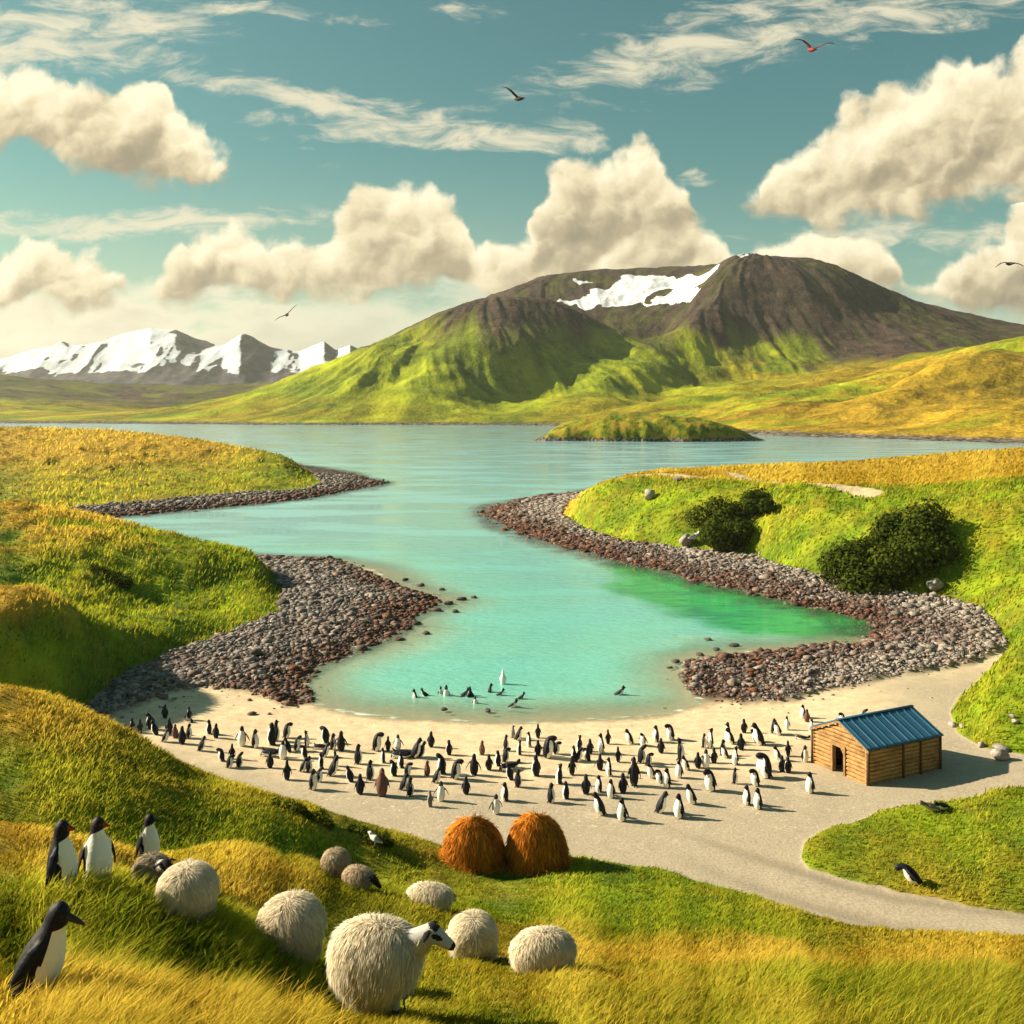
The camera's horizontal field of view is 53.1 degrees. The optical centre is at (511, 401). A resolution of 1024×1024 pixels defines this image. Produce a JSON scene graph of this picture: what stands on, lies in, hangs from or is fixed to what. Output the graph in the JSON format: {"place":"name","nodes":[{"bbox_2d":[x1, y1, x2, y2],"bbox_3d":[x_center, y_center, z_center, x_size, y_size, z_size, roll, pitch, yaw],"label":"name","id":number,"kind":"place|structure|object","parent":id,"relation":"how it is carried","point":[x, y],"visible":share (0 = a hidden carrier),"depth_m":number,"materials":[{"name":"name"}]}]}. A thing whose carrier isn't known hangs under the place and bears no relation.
{"place":"outdoors","nodes":[
{"label":"outdoors","id":0,"kind":"place"},
{"bbox_2d":[0,328,357,385],"bbox_3d":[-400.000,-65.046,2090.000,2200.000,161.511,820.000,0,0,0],"label":"snowy mountains","id":1,"kind":"structure","parent":0,"point":[159,356],"depth_m":1894.53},
{"bbox_2d":[0,427,1023,1023],"bbox_3d":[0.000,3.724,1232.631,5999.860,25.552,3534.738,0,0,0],"label":"terrain","id":2,"kind":"structure","parent":0,"point":[722,835],"depth_m":37.23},
{"bbox_2d":[8,901,84,999],"bbox_3d":[-3.540,4.149,7.747,0.512,0.788,0.474,0,0,-31],"label":"penguin","id":3,"kind":"object","parent":2,"relation":"on","point":[41,958],"visible":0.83,"depth_m":7.62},
{"bbox_2d":[45,819,77,889],"bbox_3d":[-4.501,4.531,10.187,0.464,0.738,0.308,0,0,-70],"label":"penguin","id":4,"kind":"object","parent":2,"relation":"on","point":[62,856],"visible":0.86,"depth_m":10.12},
{"bbox_2d":[78,816,115,879],"bbox_3d":[-4.277,4.645,10.596,0.306,0.718,0.333,0,0,16],"label":"penguin","id":5,"kind":"object","parent":2,"relation":"on","point":[98,849],"visible":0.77,"depth_m":10.50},
{"bbox_2d":[88,563,135,588],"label":"shrub","id":6,"kind":"object","parent":2,"relation":"on","point":[127,581],"visible":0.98,"depth_m":59.27,"materials":[{"name":"green plant"}]},
{"bbox_2d":[135,814,161,855],"bbox_3d":[-5.222,6.267,14.682,0.352,0.718,0.293,0,0,-30],"label":"penguin","id":7,"kind":"object","parent":2,"relation":"on","point":[148,840],"visible":0.78,"depth_m":14.61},
{"bbox_2d":[131,851,175,890],"bbox_3d":[-3.725,4.990,10.758,0.578,0.602,0.480,0,0,6],"label":"sheep","id":8,"kind":"object","parent":2,"relation":"on","point":[158,863],"visible":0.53,"depth_m":10.63},
{"bbox_2d":[177,726,186,744],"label":"penguin","id":9,"kind":"object","parent":2,"relation":"on","point":[181,736],"visible":1,"depth_m":36.34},
{"bbox_2d":[154,857,220,926],"bbox_3d":[-3.255,4.915,10.251,0.680,0.712,0.614,0,0,10],"label":"sheep","id":10,"kind":"object","parent":2,"relation":"on","point":[192,885],"visible":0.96,"depth_m":10.07},
{"bbox_2d":[67,472,389,517],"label":"cobble stones","id":11,"kind":"object","parent":2,"relation":"on","point":[160,505],"visible":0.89,"depth_m":128.10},
{"bbox_2d":[235,726,249,746],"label":"penguin","id":12,"kind":"object","parent":2,"relation":"on","point":[242,734],"visible":1,"depth_m":36.37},
{"bbox_2d":[39,554,455,717],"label":"cobble stones","id":13,"kind":"object","parent":2,"relation":"on","point":[314,599],"visible":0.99,"depth_m":52.40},
{"bbox_2d":[251,729,258,748],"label":"penguin","id":14,"kind":"object","parent":2,"relation":"on","point":[255,741],"visible":1,"depth_m":36.19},
{"bbox_2d":[260,747,278,756],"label":"penguin","id":15,"kind":"object","parent":2,"relation":"on","point":[264,752],"visible":0.81,"depth_m":35.28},
{"bbox_2d":[265,752,273,768],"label":"penguin","id":16,"kind":"object","parent":2,"relation":"on","point":[270,761],"visible":1,"depth_m":34.05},
{"bbox_2d":[267,722,276,744],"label":"penguin","id":17,"kind":"object","parent":2,"relation":"on","point":[271,736],"visible":1,"depth_m":36.59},
{"bbox_2d":[276,740,289,759],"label":"penguin","id":18,"kind":"object","parent":2,"relation":"on","point":[283,748],"visible":1,"depth_m":35.04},
{"bbox_2d":[283,760,291,780],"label":"penguin","id":19,"kind":"object","parent":2,"relation":"on","point":[286,769],"visible":1,"depth_m":32.90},
{"bbox_2d":[282,722,292,737],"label":"penguin","id":20,"kind":"object","parent":2,"relation":"on","point":[286,732],"visible":0.95,"depth_m":37.49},
{"bbox_2d":[269,798,311,818],"bbox_3d":[-5.479,10.073,25.384,1.137,0.447,0.761,0,0,0],"label":"shrub","id":21,"kind":"object","parent":2,"relation":"on","point":[297,807],"visible":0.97,"depth_m":25.33,"materials":[{"name":"green plant"}]},
{"bbox_2d":[255,887,327,964],"bbox_3d":[-2.409,5.716,11.110,0.827,0.847,0.766,0,0,20],"label":"sheep","id":22,"kind":"object","parent":2,"relation":"on","point":[293,918],"visible":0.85,"depth_m":10.89},
{"bbox_2d":[293,735,301,751],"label":"penguin","id":23,"kind":"object","parent":2,"relation":"on","point":[297,744],"visible":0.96,"depth_m":35.95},
{"bbox_2d":[309,768,317,790],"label":"penguin","id":24,"kind":"object","parent":2,"relation":"on","point":[313,782],"visible":1,"depth_m":31.93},
{"bbox_2d":[319,726,329,743],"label":"penguin","id":25,"kind":"object","parent":2,"relation":"on","point":[325,735],"visible":1,"depth_m":36.90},
{"bbox_2d":[307,808,356,831],"bbox_3d":[-4.472,10.434,25.404,1.214,0.630,0.684,0,0,0],"label":"shrub","id":26,"kind":"object","parent":2,"relation":"on","point":[329,824],"visible":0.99,"depth_m":25.41,"materials":[{"name":"green plant"}]},
{"bbox_2d":[327,755,339,776],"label":"penguin","id":27,"kind":"object","parent":2,"relation":"on","point":[333,767],"visible":1,"depth_m":33.26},
{"bbox_2d":[320,845,351,879],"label":"sheep","id":28,"kind":"object","parent":2,"relation":"on","point":[336,860],"visible":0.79,"depth_m":17.81},
{"bbox_2d":[333,731,347,751],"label":"penguin","id":29,"kind":"object","parent":2,"relation":"on","point":[341,740],"visible":1,"depth_m":35.94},
{"bbox_2d":[346,765,353,781],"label":"penguin","id":30,"kind":"object","parent":2,"relation":"on","point":[349,775],"visible":1,"depth_m":32.73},
{"bbox_2d":[354,744,361,763],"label":"penguin","id":31,"kind":"object","parent":2,"relation":"on","point":[358,756],"visible":1,"depth_m":34.53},
{"bbox_2d":[354,774,364,794],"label":"penguin","id":32,"kind":"object","parent":2,"relation":"on","point":[359,784],"visible":1,"depth_m":31.57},
{"bbox_2d":[340,863,381,890],"bbox_3d":[-2.587,8.242,17.612,0.808,0.627,0.523,0,0,25],"label":"sheep","id":33,"kind":"object","parent":2,"relation":"on","point":[358,875],"visible":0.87,"depth_m":17.48},
{"bbox_2d":[366,760,373,779],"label":"penguin","id":34,"kind":"object","parent":2,"relation":"on","point":[370,772],"visible":1,"depth_m":32.89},
{"bbox_2d":[356,825,394,846],"bbox_3d":[-3.387,10.792,25.424,0.985,0.468,0.726,0,0,0],"label":"shrub","id":35,"kind":"object","parent":2,"relation":"on","point":[387,840],"visible":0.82,"depth_m":25.37,"materials":[{"name":"green plant"}]},
{"bbox_2d":[368,831,382,846],"bbox_3d":[-3.349,10.732,25.067,0.459,0.390,0.166,0,0,30],"label":"gull","id":36,"kind":"object","parent":2,"relation":"on","point":[374,838],"visible":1,"depth_m":25.02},
{"bbox_2d":[372,732,383,751],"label":"penguin","id":37,"kind":"object","parent":2,"relation":"on","point":[376,744],"visible":1,"depth_m":36.02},
{"bbox_2d":[374,768,389,796],"bbox_3d":[-4.013,11.679,31.494,0.405,0.878,0.375,0,0,33],"label":"penguin","id":38,"kind":"object","parent":2,"relation":"on","point":[381,782],"visible":1,"depth_m":31.37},
{"bbox_2d":[325,911,455,1017],"bbox_3d":[-1.229,5.332,9.659,1.166,1.005,0.882,0,0,43],"label":"sheep","id":39,"kind":"object","parent":2,"relation":"on","point":[377,961],"visible":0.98,"depth_m":9.49},
{"bbox_2d":[389,760,398,775],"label":"penguin","id":40,"kind":"object","parent":2,"relation":"on","point":[393,769],"visible":1,"depth_m":33.28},
{"bbox_2d":[391,748,411,757],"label":"penguin","id":41,"kind":"object","parent":2,"relation":"on","point":[405,753],"visible":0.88,"depth_m":35.17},
{"bbox_2d":[398,773,408,790],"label":"penguin","id":42,"kind":"object","parent":2,"relation":"on","point":[403,783],"visible":0.98,"depth_m":31.96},
{"bbox_2d":[406,777,413,795],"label":"penguin","id":43,"kind":"object","parent":2,"relation":"on","point":[410,788],"visible":1,"depth_m":31.44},
{"bbox_2d":[409,737,422,757],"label":"penguin","id":44,"kind":"object","parent":2,"relation":"on","point":[416,749],"visible":1,"depth_m":35.14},
{"bbox_2d":[404,880,456,911],"bbox_3d":[-1.399,8.514,17.537,0.924,0.686,0.713,0,0,14],"label":"sheep","id":45,"kind":"object","parent":2,"relation":"on","point":[435,894],"visible":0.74,"depth_m":17.37},
{"bbox_2d":[431,766,441,782],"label":"penguin","id":46,"kind":"object","parent":2,"relation":"on","point":[436,776],"visible":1,"depth_m":32.61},
{"bbox_2d":[433,781,448,801],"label":"penguin","id":47,"kind":"object","parent":2,"relation":"on","point":[440,789],"visible":1,"depth_m":30.96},
{"bbox_2d":[436,753,446,774],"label":"penguin","id":48,"kind":"object","parent":2,"relation":"on","point":[441,762],"visible":0.81,"depth_m":33.48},
{"bbox_2d":[450,759,463,779],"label":"penguin","id":49,"kind":"object","parent":2,"relation":"on","point":[455,770],"visible":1,"depth_m":32.96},
{"bbox_2d":[461,776,470,794],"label":"penguin","id":50,"kind":"object","parent":2,"relation":"on","point":[465,787],"visible":1,"depth_m":31.61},
{"bbox_2d":[428,812,508,877],"bbox_3d":[-1.029,11.143,25.846,2.223,1.655,2.177,0,0,0],"label":"haystack","id":51,"kind":"object","parent":2,"relation":"on","point":[474,844],"visible":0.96,"depth_m":25.43,"materials":[{"name":"plant"}]},
{"bbox_2d":[445,908,499,960],"bbox_3d":[-0.543,7.267,13.847,0.796,0.813,0.752,0,0,-10],"label":"sheep","id":52,"kind":"object","parent":2,"relation":"on","point":[472,933],"visible":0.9,"depth_m":13.65},
{"bbox_2d":[466,753,480,775],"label":"penguin","id":53,"kind":"object","parent":2,"relation":"on","point":[474,763],"visible":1,"depth_m":33.43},
{"bbox_2d":[488,794,501,814],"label":"penguin","id":54,"kind":"object","parent":2,"relation":"on","point":[495,803],"visible":1,"depth_m":30.02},
{"bbox_2d":[501,782,508,801],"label":"penguin","id":55,"kind":"object","parent":2,"relation":"on","point":[504,794],"visible":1,"depth_m":31.08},
{"bbox_2d":[502,747,510,761],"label":"penguin","id":56,"kind":"object","parent":2,"relation":"on","point":[505,756],"visible":1,"depth_m":34.72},
{"bbox_2d":[499,759,520,771],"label":"penguin","id":57,"kind":"object","parent":2,"relation":"on","point":[512,765],"visible":0.77,"depth_m":33.95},
{"bbox_2d":[506,763,513,780],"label":"penguin","id":58,"kind":"object","parent":2,"relation":"on","point":[509,773],"visible":1,"depth_m":33.05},
{"bbox_2d":[0,828,1023,1023],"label":"grass","id":59,"kind":"structure","parent":2,"relation":"on","point":[234,923],"depth_m":10.17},
{"bbox_2d":[0,462,1023,795],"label":"grass","id":60,"kind":"structure","parent":2,"relation":"on","point":[986,478],"depth_m":63.85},
{"bbox_2d":[0,932,1023,1023],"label":"tall grass","id":61,"kind":"structure","parent":2,"relation":"on","point":[19,1016],"depth_m":9.90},
{"bbox_2d":[0,425,1023,515],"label":"grass","id":62,"kind":"structure","parent":2,"relation":"on","point":[913,458],"depth_m":144.21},
{"bbox_2d":[514,769,521,787],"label":"penguin","id":63,"kind":"object","parent":2,"relation":"on","point":[518,780],"visible":1,"depth_m":32.31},
{"bbox_2d":[532,754,540,776],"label":"penguin","id":64,"kind":"object","parent":2,"relation":"on","point":[536,766],"visible":1,"depth_m":33.35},
{"bbox_2d":[500,807,579,877],"bbox_3d":[0.561,11.187,26.017,2.387,1.795,2.282,0,0,-28],"label":"haystack","id":65,"kind":"object","parent":2,"relation":"on","point":[536,844],"visible":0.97,"depth_m":25.49,"materials":[{"name":"plant"}]},
{"bbox_2d":[507,923,577,973],"bbox_3d":[0.376,6.755,12.511,0.902,0.769,0.750,0,0,-12],"label":"sheep","id":66,"kind":"object","parent":2,"relation":"on","point":[541,947],"visible":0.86,"depth_m":12.31},
{"bbox_2d":[541,735,556,758],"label":"penguin","id":67,"kind":"object","parent":2,"relation":"on","point":[548,747],"visible":1,"depth_m":35.09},
{"bbox_2d":[547,783,554,803],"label":"penguin","id":68,"kind":"object","parent":2,"relation":"on","point":[551,795],"visible":1,"depth_m":30.93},
{"bbox_2d":[556,763,562,784],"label":"penguin","id":69,"kind":"object","parent":2,"relation":"on","point":[559,775],"visible":1,"depth_m":32.59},
{"bbox_2d":[562,781,569,799],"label":"penguin","id":70,"kind":"object","parent":2,"relation":"on","point":[565,792],"visible":1,"depth_m":31.27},
{"bbox_2d":[568,756,575,775],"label":"penguin","id":71,"kind":"object","parent":2,"relation":"on","point":[571,765],"visible":1,"depth_m":33.45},
{"bbox_2d":[581,774,591,794],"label":"penguin","id":72,"kind":"object","parent":2,"relation":"on","point":[585,785],"visible":1,"depth_m":31.68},
{"bbox_2d":[591,792,606,815],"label":"penguin","id":73,"kind":"object","parent":2,"relation":"on","point":[599,806],"visible":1,"depth_m":29.92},
{"bbox_2d":[595,775,602,792],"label":"penguin","id":74,"kind":"object","parent":2,"relation":"on","point":[598,785],"visible":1,"depth_m":31.85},
{"bbox_2d":[598,733,604,753],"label":"penguin","id":75,"kind":"object","parent":2,"relation":"on","point":[601,747],"visible":1,"depth_m":35.72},
{"bbox_2d":[605,757,611,776],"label":"penguin","id":76,"kind":"object","parent":2,"relation":"on","point":[608,769],"visible":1,"depth_m":33.31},
{"bbox_2d":[607,779,615,798],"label":"penguin","id":77,"kind":"object","parent":2,"relation":"on","point":[611,792],"visible":1,"depth_m":31.33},
{"bbox_2d":[617,797,628,821],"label":"penguin","id":78,"kind":"object","parent":2,"relation":"on","point":[622,811],"visible":1,"depth_m":29.48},
{"bbox_2d":[618,772,628,793],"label":"penguin","id":79,"kind":"object","parent":2,"relation":"on","point":[622,785],"visible":1,"depth_m":31.77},
{"bbox_2d":[627,756,640,787],"bbox_3d":[3.858,11.710,32.430,0.360,0.940,0.348,0,0,-39],"label":"penguin","id":80,"kind":"object","parent":2,"relation":"on","point":[633,772],"visible":1,"depth_m":32.38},
{"bbox_2d":[637,745,646,763],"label":"penguin","id":81,"kind":"object","parent":2,"relation":"on","point":[641,755],"visible":1,"depth_m":34.66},
{"bbox_2d":[644,489,654,500],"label":"boulder","id":82,"kind":"object","parent":2,"relation":"on","point":[649,494],"visible":0.98,"depth_m":94.06,"materials":[{"name":"stone"}]},
{"bbox_2d":[647,762,655,778],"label":"penguin","id":83,"kind":"object","parent":2,"relation":"on","point":[651,773],"visible":0.99,"depth_m":33.07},
{"bbox_2d":[652,725,658,741],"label":"penguin","id":84,"kind":"object","parent":2,"relation":"on","point":[655,735],"visible":0.99,"depth_m":37.11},
{"bbox_2d":[654,791,668,813],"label":"penguin","id":85,"kind":"object","parent":2,"relation":"on","point":[661,805],"visible":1,"depth_m":30.08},
{"bbox_2d":[663,768,670,788],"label":"penguin","id":86,"kind":"object","parent":2,"relation":"on","point":[666,780],"visible":1,"depth_m":32.21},
{"bbox_2d":[664,724,674,740],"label":"penguin","id":87,"kind":"object","parent":2,"relation":"on","point":[670,734],"visible":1,"depth_m":37.29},
{"bbox_2d":[674,793,684,819],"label":"penguin","id":88,"kind":"object","parent":2,"relation":"on","point":[679,811],"visible":1,"depth_m":29.68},
{"bbox_2d":[675,760,683,778],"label":"penguin","id":89,"kind":"object","parent":2,"relation":"on","point":[678,770],"visible":1,"depth_m":33.16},
{"bbox_2d":[676,738,684,761],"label":"penguin","id":90,"kind":"object","parent":2,"relation":"on","point":[680,751],"visible":0.86,"depth_m":34.84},
{"bbox_2d":[679,533,693,546],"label":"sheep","id":91,"kind":"object","parent":2,"relation":"on","point":[684,540],"visible":0.97,"depth_m":84.40,"materials":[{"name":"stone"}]},
{"bbox_2d":[685,784,696,804],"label":"penguin","id":92,"kind":"object","parent":2,"relation":"on","point":[691,797],"visible":1,"depth_m":30.73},
{"bbox_2d":[400,491,1011,712],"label":"cobble stones","id":93,"kind":"object","parent":2,"relation":"on","point":[530,514],"visible":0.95,"depth_m":59.92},
{"bbox_2d":[701,749,712,768],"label":"penguin","id":94,"kind":"object","parent":2,"relation":"on","point":[705,757],"visible":1,"depth_m":34.12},
{"bbox_2d":[703,769,716,791],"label":"penguin","id":95,"kind":"object","parent":2,"relation":"on","point":[710,783],"visible":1,"depth_m":31.85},
{"bbox_2d":[707,728,713,748],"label":"penguin","id":96,"kind":"object","parent":2,"relation":"on","point":[710,742],"visible":0.98,"depth_m":36.27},
{"bbox_2d":[683,487,776,552],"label":"shrub","id":97,"kind":"object","parent":2,"relation":"on","point":[726,526],"visible":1,"depth_m":82.89,"materials":[{"name":"green plant"}]},
{"bbox_2d":[725,728,735,744],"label":"penguin","id":98,"kind":"object","parent":2,"relation":"on","point":[730,738],"visible":1,"depth_m":36.65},
{"bbox_2d":[732,746,738,765],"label":"penguin","id":99,"kind":"object","parent":2,"relation":"on","point":[735,759],"visible":1,"depth_m":34.39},
{"bbox_2d":[737,733,745,749],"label":"penguin","id":100,"kind":"object","parent":2,"relation":"on","point":[740,742],"visible":0.99,"depth_m":35.97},
{"bbox_2d":[743,785,750,805],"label":"penguin","id":101,"kind":"object","parent":2,"relation":"on","point":[746,797],"visible":1,"depth_m":30.68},
{"bbox_2d":[749,769,759,786],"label":"penguin","id":102,"kind":"object","parent":2,"relation":"on","point":[755,779],"visible":1,"depth_m":32.26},
{"bbox_2d":[753,788,762,809],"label":"penguin","id":103,"kind":"object","parent":2,"relation":"on","point":[757,802],"visible":1,"depth_m":30.33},
{"bbox_2d":[751,722,765,745],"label":"penguin","id":104,"kind":"object","parent":2,"relation":"on","point":[758,736],"visible":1,"depth_m":36.44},
{"bbox_2d":[755,752,773,778],"bbox_3d":[8.191,11.750,33.061,0.508,0.830,0.474,0,0,-29],"label":"penguin","id":105,"kind":"object","parent":2,"relation":"on","point":[765,768],"visible":1,"depth_m":32.98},
{"bbox_2d":[784,756,791,773],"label":"penguin","id":106,"kind":"object","parent":2,"relation":"on","point":[787,765],"visible":1,"depth_m":33.47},
{"bbox_2d":[801,745,808,762],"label":"penguin","id":107,"kind":"object","parent":2,"relation":"on","point":[804,755],"visible":1,"depth_m":34.52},
{"bbox_2d":[805,772,814,793],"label":"penguin","id":108,"kind":"object","parent":2,"relation":"on","point":[810,785],"visible":1,"depth_m":31.60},
{"bbox_2d":[809,705,943,785],"bbox_3d":[12.117,11.261,34.120,3.400,1.901,2.637,0,0,-26],"label":"log hut","id":109,"kind":"object","parent":2,"relation":"on","point":[872,748],"visible":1,"depth_m":33.30,"materials":[{"name":"brown wood"}]},
{"bbox_2d":[816,498,965,594],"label":"shrub","id":110,"kind":"object","parent":2,"relation":"on","point":[913,542],"visible":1,"depth_m":66.02,"materials":[{"name":"green plant"}]},
{"bbox_2d":[894,863,922,884],"bbox_3d":[9.802,11.624,25.164,0.586,0.493,0.543,0,0,-24],"label":"penguin","id":111,"kind":"object","parent":2,"relation":"on","point":[911,875],"visible":1,"depth_m":25.12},
{"bbox_2d":[919,800,939,811],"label":"penguin","id":112,"kind":"object","parent":2,"relation":"on","point":[930,806],"visible":1,"depth_m":29.47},
{"bbox_2d":[926,578,943,591],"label":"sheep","id":113,"kind":"object","parent":2,"relation":"on","point":[935,584],"visible":0.97,"depth_m":63.86,"materials":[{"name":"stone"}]},
{"bbox_2d":[990,748,1009,759],"bbox_3d":[16.492,11.886,34.564,0.613,0.417,0.468,0,0,0],"label":"boulder","id":114,"kind":"object","parent":2,"relation":"on","point":[998,754],"visible":1,"depth_m":34.43,"materials":[{"name":"stone"}]},
{"bbox_2d":[0,253,1023,443],"bbox_3d":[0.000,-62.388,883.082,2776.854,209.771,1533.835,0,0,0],"label":"mountain","id":115,"kind":"structure","parent":0,"point":[752,343],"depth_m":733.49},
{"bbox_2d":[0,423,1023,722],"bbox_3d":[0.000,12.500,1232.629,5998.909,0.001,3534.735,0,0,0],"label":"water","id":116,"kind":"structure","parent":0,"point":[544,627],"depth_m":83.94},
{"bbox_2d":[533,414,764,441],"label":"islet","id":117,"kind":"object","parent":116,"relation":"in","point":[632,428],"visible":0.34,"depth_m":326.74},
{"bbox_2d":[0,682,1023,983],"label":"grass","id":118,"kind":"structure","parent":0,"point":[578,922],"depth_m":21.96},
{"bbox_2d":[0,0,1023,358],"label":"sky","id":119,"kind":"structure","parent":0,"point":[208,170],"materials":[{"name":"blue"}]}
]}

